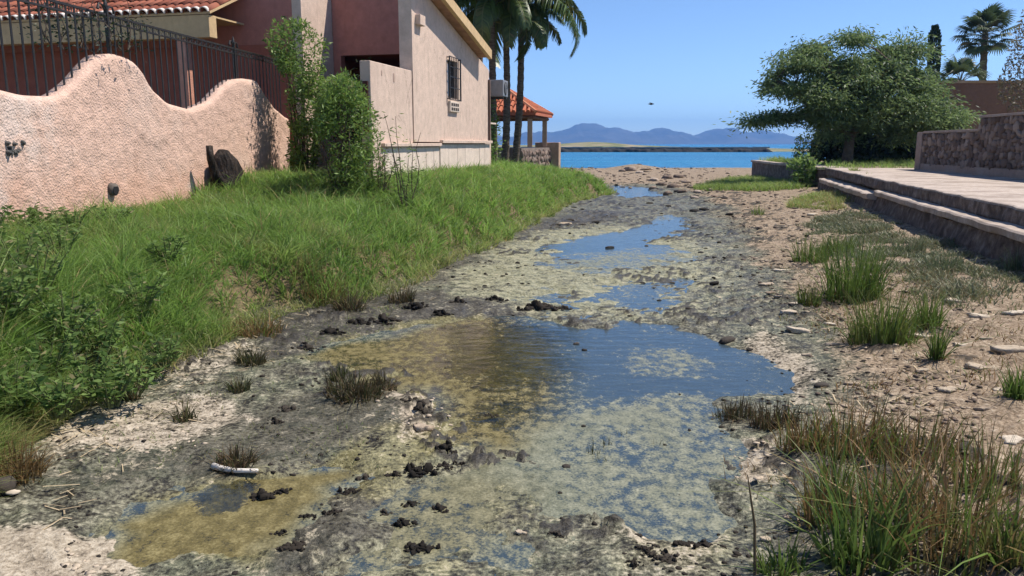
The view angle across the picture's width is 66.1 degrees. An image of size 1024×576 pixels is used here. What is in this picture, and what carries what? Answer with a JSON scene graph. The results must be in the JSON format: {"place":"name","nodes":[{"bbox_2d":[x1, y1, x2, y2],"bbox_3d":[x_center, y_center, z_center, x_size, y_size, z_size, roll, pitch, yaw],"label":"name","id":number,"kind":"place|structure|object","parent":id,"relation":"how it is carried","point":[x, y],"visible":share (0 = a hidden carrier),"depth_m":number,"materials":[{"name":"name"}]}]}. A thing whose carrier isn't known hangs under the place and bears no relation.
{"place":"outdoors","nodes":[
{"label":"outdoors","id":0,"kind":"place"},
{"bbox_2d":[89,185,794,575],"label":"stagnant water","id":1,"kind":"structure","parent":0,"point":[627,381],"depth_m":4.13,"materials":[{"name":"liquid"}]},
{"bbox_2d":[248,488,275,500],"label":"mud clump","id":2,"kind":"object","parent":1,"relation":"on","point":[261,494],"visible":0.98,"depth_m":3.54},
{"bbox_2d":[403,540,440,555],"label":"mud clump","id":3,"kind":"object","parent":1,"relation":"on","point":[421,546],"visible":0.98,"depth_m":3.10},
{"bbox_2d":[526,300,560,310],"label":"mud clump","id":4,"kind":"object","parent":1,"relation":"on","point":[537,305],"visible":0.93,"depth_m":7.59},
{"bbox_2d":[694,395,771,422],"bbox_3d":[1.311,0.719,4.547,0.531,0.179,0.443,0,10,0],"label":"reed stubble","id":5,"kind":"object","parent":1,"relation":"in","point":[728,410],"visible":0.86,"depth_m":4.55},
{"bbox_2d":[0,161,1023,575],"bbox_3d":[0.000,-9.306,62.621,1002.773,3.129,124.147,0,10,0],"label":"ground","id":6,"kind":"structure","parent":0,"point":[514,355],"depth_m":4.72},
{"bbox_2d":[0,273,17,306],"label":"weed plant","id":7,"kind":"object","parent":6,"relation":"on","point":[11,281],"visible":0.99,"depth_m":4.88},
{"bbox_2d":[0,476,20,495],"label":"litter scrap","id":8,"kind":"object","parent":6,"relation":"on","point":[9,485],"visible":0.98,"depth_m":3.47,"materials":[{"name":"plastic"}]},
{"bbox_2d":[0,227,46,271],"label":"weed plant","id":9,"kind":"object","parent":6,"relation":"on","point":[28,247],"visible":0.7,"depth_m":5.76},
{"bbox_2d":[0,355,48,416],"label":"weed plant","id":10,"kind":"object","parent":6,"relation":"on","point":[22,401],"visible":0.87,"depth_m":4.24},
{"bbox_2d":[0,264,54,320],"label":"weed plant","id":11,"kind":"object","parent":6,"relation":"on","point":[18,286],"visible":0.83,"depth_m":4.96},
{"bbox_2d":[0,246,70,292],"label":"weed plant","id":12,"kind":"object","parent":6,"relation":"on","point":[21,271],"visible":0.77,"depth_m":5.41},
{"bbox_2d":[0,316,87,380],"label":"weed plant","id":13,"kind":"object","parent":6,"relation":"on","point":[49,360],"visible":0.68,"depth_m":4.75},
{"bbox_2d":[0,432,100,486],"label":"mud tuft","id":14,"kind":"object","parent":6,"relation":"on","point":[34,469],"visible":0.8,"depth_m":3.67,"materials":[{"name":"brown plant"}]},
{"bbox_2d":[16,218,85,254],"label":"weed plant","id":15,"kind":"object","parent":6,"relation":"on","point":[58,235],"visible":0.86,"depth_m":6.45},
{"bbox_2d":[16,371,89,418],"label":"weed plant","id":16,"kind":"object","parent":6,"relation":"on","point":[65,401],"visible":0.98,"depth_m":4.19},
{"bbox_2d":[18,290,103,336],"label":"weed plant","id":17,"kind":"object","parent":6,"relation":"on","point":[66,313],"visible":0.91,"depth_m":5.10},
{"bbox_2d":[44,205,97,230],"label":"weed plant","id":18,"kind":"object","parent":6,"relation":"on","point":[69,220],"visible":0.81,"depth_m":7.51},
{"bbox_2d":[30,340,114,402],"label":"weed plant","id":19,"kind":"object","parent":6,"relation":"on","point":[76,363],"visible":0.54,"depth_m":4.53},
{"bbox_2d":[60,313,130,360],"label":"weed plant","id":20,"kind":"object","parent":6,"relation":"on","point":[102,334],"visible":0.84,"depth_m":5.19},
{"bbox_2d":[72,363,136,408],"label":"weed plant","id":21,"kind":"object","parent":6,"relation":"on","point":[109,391],"visible":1,"depth_m":4.42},
{"bbox_2d":[95,341,170,396],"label":"weed plant","id":22,"kind":"object","parent":6,"relation":"on","point":[136,379],"visible":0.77,"depth_m":4.64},
{"bbox_2d":[105,270,173,310],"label":"weed plant","id":23,"kind":"object","parent":6,"relation":"on","point":[158,288],"visible":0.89,"depth_m":5.86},
{"bbox_2d":[114,372,164,402],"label":"mud tuft","id":24,"kind":"object","parent":6,"relation":"on","point":[129,397],"visible":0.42,"depth_m":4.77,"materials":[{"name":"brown plant"}]},
{"bbox_2d":[0,54,290,223],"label":"garden wall","id":25,"kind":"structure","parent":6,"relation":"on","point":[117,129],"depth_m":10.02,"materials":[{"name":"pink paint"}]},
{"bbox_2d":[0,0,281,114],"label":"iron fence","id":26,"kind":"object","parent":25,"relation":"on","point":[222,48],"visible":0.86,"depth_m":10.50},
{"bbox_2d":[16,0,161,61],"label":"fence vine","id":27,"kind":"object","parent":26,"relation":"on","point":[80,27],"visible":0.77,"depth_m":9.89,"materials":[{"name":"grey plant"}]},
{"bbox_2d":[130,331,183,368],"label":"weed plant","id":28,"kind":"object","parent":6,"relation":"on","point":[159,346],"visible":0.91,"depth_m":5.22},
{"bbox_2d":[145,234,191,262],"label":"weed plant","id":29,"kind":"object","parent":6,"relation":"on","point":[177,239],"visible":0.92,"depth_m":6.83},
{"bbox_2d":[141,398,198,422],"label":"mud tuft","id":30,"kind":"object","parent":6,"relation":"on","point":[187,413],"visible":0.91,"depth_m":4.50,"materials":[{"name":"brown plant"}]},
{"bbox_2d":[206,145,243,190],"bbox_3d":[-4.544,-1.842,12.270,0.510,0.753,0.833,0,10,0],"label":"tree stump","id":31,"kind":"object","parent":6,"relation":"on","point":[225,162],"visible":0.83,"depth_m":12.31,"materials":[{"name":"brown wood"}]},
{"bbox_2d":[184,441,281,477],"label":"mud tuft","id":32,"kind":"object","parent":6,"relation":"on","point":[232,461],"visible":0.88,"depth_m":3.86,"materials":[{"name":"brown plant"}]},
{"bbox_2d":[211,462,258,472],"bbox_3d":[-1.335,0.870,3.788,0.243,0.040,0.034,3,11,14],"label":"bent pipe","id":33,"kind":"object","parent":6,"relation":"on","point":[228,469],"visible":0.94,"depth_m":3.78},
{"bbox_2d":[214,373,262,395],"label":"mud tuft","id":34,"kind":"object","parent":6,"relation":"on","point":[246,384],"visible":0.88,"depth_m":5.00,"materials":[{"name":"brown plant"}]},
{"bbox_2d":[208,343,276,365],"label":"mud tuft","id":35,"kind":"object","parent":6,"relation":"on","point":[247,359],"visible":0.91,"depth_m":5.64,"materials":[{"name":"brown plant"}]},
{"bbox_2d":[0,0,495,178],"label":"house","id":36,"kind":"structure","parent":6,"relation":"on","point":[424,69],"depth_m":15.89,"materials":[{"name":"beige paint"}]},
{"bbox_2d":[323,57,370,170],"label":"shrub","id":37,"kind":"object","parent":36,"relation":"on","point":[352,136],"visible":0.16,"depth_m":15.65,"materials":[{"name":"green plant"}]},
{"bbox_2d":[491,80,507,99],"bbox_3d":[-0.367,-4.935,19.587,0.426,0.460,0.718,3,11,13],"label":"air conditioner","id":38,"kind":"object","parent":36,"relation":"attached to","point":[499,89],"visible":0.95,"depth_m":19.46,"materials":[{"name":"grey metal"}]},
{"bbox_2d":[59,302,438,490],"bbox_3d":[-1.379,0.546,5.720,2.203,0.141,4.296,0,10,0],"label":"bed stubble","id":39,"kind":"object","parent":6,"relation":"on","point":[386,313],"visible":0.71,"depth_m":4.45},
{"bbox_2d":[218,309,298,338],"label":"mud tuft","id":40,"kind":"object","parent":6,"relation":"on","point":[254,330],"visible":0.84,"depth_m":6.43,"materials":[{"name":"brown plant"}]},
{"bbox_2d":[275,540,306,551],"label":"mud clump","id":41,"kind":"object","parent":6,"relation":"on","point":[294,546],"visible":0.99,"depth_m":3.07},
{"bbox_2d":[261,15,332,174],"bbox_3d":[-3.944,-3.429,14.667,1.292,3.316,2.030,-3,11,-14],"label":"tall shrub","id":42,"kind":"object","parent":6,"relation":"on","point":[305,81],"visible":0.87,"depth_m":14.43,"materials":[{"name":"green plant"}]},
{"bbox_2d":[0,155,618,500],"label":"bank grass","id":43,"kind":"structure","parent":6,"relation":"on","point":[246,220],"depth_m":8.12,"materials":[{"name":"plant"}]},
{"bbox_2d":[0,202,49,229],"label":"weed plant","id":44,"kind":"object","parent":43,"relation":"on","point":[31,211],"visible":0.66,"depth_m":7.63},
{"bbox_2d":[85,206,134,222],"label":"weed plant","id":45,"kind":"object","parent":43,"relation":"on","point":[103,211],"visible":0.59,"depth_m":8.24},
{"bbox_2d":[285,251,369,305],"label":"mud tuft","id":46,"kind":"object","parent":6,"relation":"on","point":[321,292],"visible":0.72,"depth_m":7.66,"materials":[{"name":"green plant"}]},
{"bbox_2d":[321,288,369,312],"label":"mud tuft","id":47,"kind":"object","parent":6,"relation":"on","point":[353,303],"visible":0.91,"depth_m":7.37,"materials":[{"name":"brown plant"}]},
{"bbox_2d":[309,66,390,192],"bbox_3d":[-2.483,-2.397,12.079,1.216,2.011,2.003,-2,11,-12],"label":"bushy shrub","id":48,"kind":"object","parent":6,"relation":"on","point":[328,120],"visible":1,"depth_m":11.85,"materials":[{"name":"green plant"}]},
{"bbox_2d":[307,365,403,409],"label":"mud tuft","id":49,"kind":"object","parent":6,"relation":"on","point":[363,389],"visible":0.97,"depth_m":4.84,"materials":[{"name":"brown plant"}]},
{"bbox_2d":[364,144,396,195],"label":"dry bush","id":50,"kind":"object","parent":6,"relation":"on","point":[384,170],"visible":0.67,"depth_m":12.12,"materials":[{"name":"green plant"}]},
{"bbox_2d":[368,313,401,324],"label":"mud clump","id":51,"kind":"object","parent":6,"relation":"on","point":[382,317],"visible":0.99,"depth_m":6.94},
{"bbox_2d":[368,367,421,390],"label":"mud tuft","id":52,"kind":"object","parent":6,"relation":"on","point":[389,384],"visible":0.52,"depth_m":5.09,"materials":[{"name":"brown plant"}]},
{"bbox_2d":[377,111,427,209],"bbox_3d":[-1.574,-1.817,11.461,0.638,1.476,0.635,4,11,22],"label":"sapling","id":53,"kind":"object","parent":6,"relation":"on","point":[395,166],"visible":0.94,"depth_m":11.52,"materials":[{"name":"green plant"}]},
{"bbox_2d":[378,285,438,303],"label":"mud tuft","id":54,"kind":"object","parent":6,"relation":"on","point":[407,296],"visible":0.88,"depth_m":7.74,"materials":[{"name":"brown plant"}]},
{"bbox_2d":[403,462,437,478],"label":"mud clump","id":55,"kind":"object","parent":6,"relation":"on","point":[414,471],"visible":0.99,"depth_m":3.81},
{"bbox_2d":[50,390,801,575],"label":"crust flakes","id":56,"kind":"object","parent":6,"relation":"on","point":[76,566],"visible":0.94,"depth_m":4.08,"materials":[{"name":"soil"}]},
{"bbox_2d":[491,99,505,160],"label":"shrub","id":57,"kind":"object","parent":6,"relation":"on","point":[494,142],"visible":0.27,"depth_m":22.08,"materials":[{"name":"green plant"}]},
{"bbox_2d":[32,225,998,575],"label":"straw litter","id":58,"kind":"object","parent":6,"relation":"on","point":[430,299],"visible":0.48,"depth_m":4.43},
{"bbox_2d":[454,0,578,161],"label":"palm tree","id":59,"kind":"object","parent":6,"relation":"on","point":[519,9],"visible":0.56,"depth_m":22.30,"materials":[{"name":"green plant"}]},
{"bbox_2d":[457,0,576,159],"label":"palm tree","id":60,"kind":"object","parent":6,"relation":"on","point":[480,15],"visible":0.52,"depth_m":21.50,"materials":[{"name":"green plant"}]},
{"bbox_2d":[53,179,990,575],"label":"mud clods","id":61,"kind":"object","parent":6,"relation":"on","point":[735,555],"visible":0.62,"depth_m":4.52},
{"bbox_2d":[463,0,586,163],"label":"palm tree","id":62,"kind":"object","parent":6,"relation":"on","point":[507,33],"visible":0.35,"depth_m":23.69,"materials":[{"name":"green plant"}]},
{"bbox_2d":[498,142,560,167],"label":"stone parapet","id":63,"kind":"structure","parent":6,"relation":"on","point":[538,154],"depth_m":28.25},
{"bbox_2d":[496,89,553,146],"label":"pavilion","id":64,"kind":"structure","parent":63,"relation":"on","point":[532,111],"depth_m":27.12,"materials":[{"name":"ceramic"}]},
{"bbox_2d":[647,548,681,563],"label":"mud clump","id":65,"kind":"object","parent":6,"relation":"on","point":[668,557],"visible":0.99,"depth_m":2.97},
{"bbox_2d":[671,539,712,548],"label":"mud clump","id":66,"kind":"object","parent":6,"relation":"on","point":[702,542],"visible":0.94,"depth_m":3.06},
{"bbox_2d":[690,155,810,191],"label":"beach grass","id":67,"kind":"structure","parent":6,"relation":"on","point":[747,182],"depth_m":25.86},
{"bbox_2d":[747,475,756,574],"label":"reed stalk","id":68,"kind":"object","parent":6,"relation":"on","point":[754,544],"visible":1,"depth_m":2.83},
{"bbox_2d":[728,397,820,431],"bbox_3d":[1.474,0.706,4.307,0.670,0.216,0.539,0,10,0],"label":"reed stubble","id":69,"kind":"object","parent":6,"relation":"on","point":[758,422],"visible":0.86,"depth_m":4.35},
{"bbox_2d":[564,164,993,568],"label":"pebbles","id":70,"kind":"object","parent":6,"relation":"on","point":[971,400],"visible":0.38,"depth_m":5.61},
{"bbox_2d":[738,528,837,575],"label":"reed clump","id":71,"kind":"object","parent":6,"relation":"on","point":[773,561],"visible":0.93,"depth_m":2.86,"materials":[{"name":"green plant"}]},
{"bbox_2d":[751,160,847,186],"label":"block wall","id":72,"kind":"structure","parent":6,"relation":"on","point":[769,168],"depth_m":30.33,"materials":[{"name":"concrete"}]},
{"bbox_2d":[786,150,822,186],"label":"corner shrub","id":73,"kind":"object","parent":6,"relation":"on","point":[809,167],"visible":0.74,"depth_m":24.84,"materials":[{"name":"green plant"}]},
{"bbox_2d":[768,233,844,263],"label":"grass clump","id":74,"kind":"object","parent":6,"relation":"on","point":[805,257],"visible":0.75,"depth_m":9.94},
{"bbox_2d":[791,131,823,162],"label":"shore bush","id":75,"kind":"object","parent":6,"relation":"on","point":[807,148],"visible":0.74,"depth_m":29.89,"materials":[{"name":"green plant"}]},
{"bbox_2d":[629,186,990,575],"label":"pale chips","id":76,"kind":"object","parent":6,"relation":"on","point":[919,543],"visible":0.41,"depth_m":4.66,"materials":[{"name":"stone"}]},
{"bbox_2d":[756,401,867,456],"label":"reed clump","id":77,"kind":"object","parent":6,"relation":"on","point":[800,443],"visible":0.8,"depth_m":3.94,"materials":[{"name":"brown plant"}]},
{"bbox_2d":[744,420,886,507],"bbox_3d":[1.402,0.741,3.486,0.603,0.385,0.814,0,10,0],"label":"reed clump","id":78,"kind":"object","parent":6,"relation":"on","point":[824,468],"visible":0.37,"depth_m":3.41,"materials":[{"name":"green plant"}]},
{"bbox_2d":[770,278,869,306],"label":"grass clump","id":79,"kind":"object","parent":6,"relation":"on","point":[812,295],"visible":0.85,"depth_m":7.37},
{"bbox_2d":[782,165,872,211],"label":"shore grass","id":80,"kind":"structure","parent":6,"relation":"on","point":[828,197],"depth_m":18.25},
{"bbox_2d":[818,227,860,254],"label":"grass clump","id":81,"kind":"object","parent":6,"relation":"on","point":[848,246],"visible":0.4,"depth_m":10.42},
{"bbox_2d":[695,434,1006,575],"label":"reed clump","id":82,"kind":"object","parent":6,"relation":"on","point":[876,539],"visible":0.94,"depth_m":2.86,"materials":[{"name":"green plant"}]},
{"bbox_2d":[750,441,960,531],"bbox_3d":[1.372,0.803,3.204,0.794,0.369,0.635,4,11,20],"label":"reed clump","id":83,"kind":"object","parent":6,"relation":"on","point":[808,515],"visible":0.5,"depth_m":3.19,"materials":[{"name":"green plant"}]},
{"bbox_2d":[707,253,1023,568],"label":"sparse shore stubble","id":84,"kind":"object","parent":6,"relation":"on","point":[919,360],"visible":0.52,"depth_m":5.27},
{"bbox_2d":[767,285,965,347],"bbox_3d":[2.780,0.202,5.971,1.466,0.507,1.482,9,14,42],"label":"grass clump","id":85,"kind":"object","parent":6,"relation":"on","point":[888,332],"visible":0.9,"depth_m":5.90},
{"bbox_2d":[821,157,914,168],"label":"terrace lawn","id":86,"kind":"structure","parent":6,"relation":"on","point":[883,163],"depth_m":26.24,"materials":[{"name":"green plant"}]},
{"bbox_2d":[713,23,985,163],"bbox_3d":[12.457,-6.875,28.155,10.345,5.097,6.041,0,10,0],"label":"spreading tree","id":87,"kind":"object","parent":86,"relation":"on","point":[853,102],"visible":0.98,"depth_m":27.32,"materials":[{"name":"green plant"}]},
{"bbox_2d":[927,23,941,76],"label":"columnar cypress","id":88,"kind":"object","parent":86,"relation":"on","point":[934,31],"visible":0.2,"depth_m":44.09,"materials":[{"name":"green plant"}]},
{"bbox_2d":[763,218,978,303],"bbox_3d":[3.168,-0.288,7.624,2.474,0.843,2.149,6,12,30],"label":"grass clump","id":89,"kind":"object","parent":6,"relation":"on","point":[852,283],"visible":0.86,"depth_m":7.43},
{"bbox_2d":[724,418,1023,575],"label":"reed clump","id":90,"kind":"object","parent":6,"relation":"on","point":[965,538],"visible":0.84,"depth_m":2.86,"materials":[{"name":"green plant"}]},
{"bbox_2d":[809,114,962,162],"bbox_3d":[14.879,-5.879,30.881,7.309,2.205,3.900,0,10,0],"label":"hedge","id":91,"kind":"object","parent":6,"relation":"on","point":[834,153],"visible":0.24,"depth_m":30.51,"materials":[{"name":"green plant"}]},
{"bbox_2d":[793,385,994,464],"bbox_3d":[1.889,0.670,3.892,0.919,0.374,0.905,6,12,29],"label":"reed clump","id":92,"kind":"object","parent":6,"relation":"on","point":[859,430],"visible":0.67,"depth_m":3.87,"materials":[{"name":"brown plant"}]},
{"bbox_2d":[792,423,1023,534],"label":"reed clump","id":93,"kind":"object","parent":6,"relation":"on","point":[892,480],"visible":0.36,"depth_m":3.25,"materials":[{"name":"green plant"}]},
{"bbox_2d":[795,207,1023,315],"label":"creeping plants","id":94,"kind":"object","parent":6,"relation":"on","point":[828,222],"visible":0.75,"depth_m":9.12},
{"bbox_2d":[886,235,933,252],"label":"grass clump","id":95,"kind":"object","parent":6,"relation":"on","point":[919,249],"visible":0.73,"depth_m":10.02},
{"bbox_2d":[818,168,1023,271],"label":"terrace","id":96,"kind":"structure","parent":6,"relation":"on","point":[983,215],"depth_m":12.28,"materials":[{"name":"concrete"}]},
{"bbox_2d":[914,112,1023,178],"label":"stone wall","id":97,"kind":"structure","parent":96,"relation":"on","point":[992,145],"depth_m":18.10,"materials":[{"name":"stone"}]},
{"bbox_2d":[891,285,970,330],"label":"grass clump","id":98,"kind":"object","parent":6,"relation":"on","point":[925,308],"visible":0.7,"depth_m":6.25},
{"bbox_2d":[840,391,1023,484],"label":"reed clump","id":99,"kind":"object","parent":6,"relation":"on","point":[912,448],"visible":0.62,"depth_m":3.73,"materials":[{"name":"green plant"}]},
{"bbox_2d":[914,247,980,271],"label":"grass clump","id":100,"kind":"object","parent":6,"relation":"on","point":[941,263],"visible":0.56,"depth_m":8.68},
{"bbox_2d":[888,410,1023,498],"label":"reed clump","id":101,"kind":"object","parent":6,"relation":"on","point":[1014,478],"visible":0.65,"depth_m":3.41,"materials":[{"name":"green plant"}]},
{"bbox_2d":[897,309,1020,363],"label":"grass clump","id":102,"kind":"object","parent":6,"relation":"on","point":[935,351],"visible":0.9,"depth_m":5.36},
{"bbox_2d":[934,54,991,79],"bbox_3d":[22.147,-9.006,38.953,2.690,5.228,2.750,0,10,0],"label":"fan palm","id":103,"kind":"object","parent":6,"relation":"on","point":[965,64],"visible":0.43,"depth_m":38.39,"materials":[{"name":"green plant"}]},
{"bbox_2d":[931,481,1023,575],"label":"reed clump","id":104,"kind":"object","parent":6,"relation":"on","point":[1015,557],"visible":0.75,"depth_m":2.76,"materials":[{"name":"green plant"}]},
{"bbox_2d":[935,80,1023,128],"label":"boundary wall","id":105,"kind":"structure","parent":6,"relation":"on","point":[982,94],"depth_m":36.01,"materials":[{"name":"brown paint"}]},
{"bbox_2d":[951,1,1022,79],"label":"fan palm","id":106,"kind":"object","parent":6,"relation":"on","point":[994,15],"visible":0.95,"depth_m":41.74,"materials":[{"name":"green plant"}]},
{"bbox_2d":[984,246,1023,271],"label":"grass clump","id":107,"kind":"object","parent":6,"relation":"on","point":[1010,266],"visible":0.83,"depth_m":8.35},
{"bbox_2d":[989,358,1023,400],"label":"grass clump","id":108,"kind":"object","parent":6,"relation":"on","point":[1014,387],"visible":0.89,"depth_m":4.49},
{"bbox_2d":[989,345,1023,354],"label":"flat stone","id":109,"kind":"object","parent":6,"relation":"on","point":[1009,349],"visible":0.94,"depth_m":5.42,"materials":[{"name":"stone"}]},
{"bbox_2d":[996,9,1023,112],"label":"dry tree","id":110,"kind":"object","parent":6,"relation":"on","point":[1001,86],"visible":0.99,"depth_m":31.79,"materials":[{"name":"brown plant"}]},
{"bbox_2d":[497,123,810,143],"bbox_3d":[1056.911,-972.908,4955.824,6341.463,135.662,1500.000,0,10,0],"label":"mountains","id":111,"kind":"structure","parent":0,"point":[587,132],"depth_m":4759.05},
{"bbox_2d":[499,144,831,167],"bbox_3d":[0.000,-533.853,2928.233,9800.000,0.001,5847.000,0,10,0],"label":"sea","id":112,"kind":"structure","parent":0,"point":[666,159],"depth_m":104.93,"materials":[{"name":"liquid"}]},
{"bbox_2d":[498,147,771,151],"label":"breakwater","id":113,"kind":"object","parent":112,"relation":"in","point":[664,149],"visible":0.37,"depth_m":174.25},
{"bbox_2d":[498,142,808,151],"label":"sand spit","id":114,"kind":"structure","parent":112,"relation":"in","point":[591,144],"depth_m":196.80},
{"bbox_2d":[461,0,1023,137],"label":"sky","id":115,"kind":"structure","parent":0,"point":[694,60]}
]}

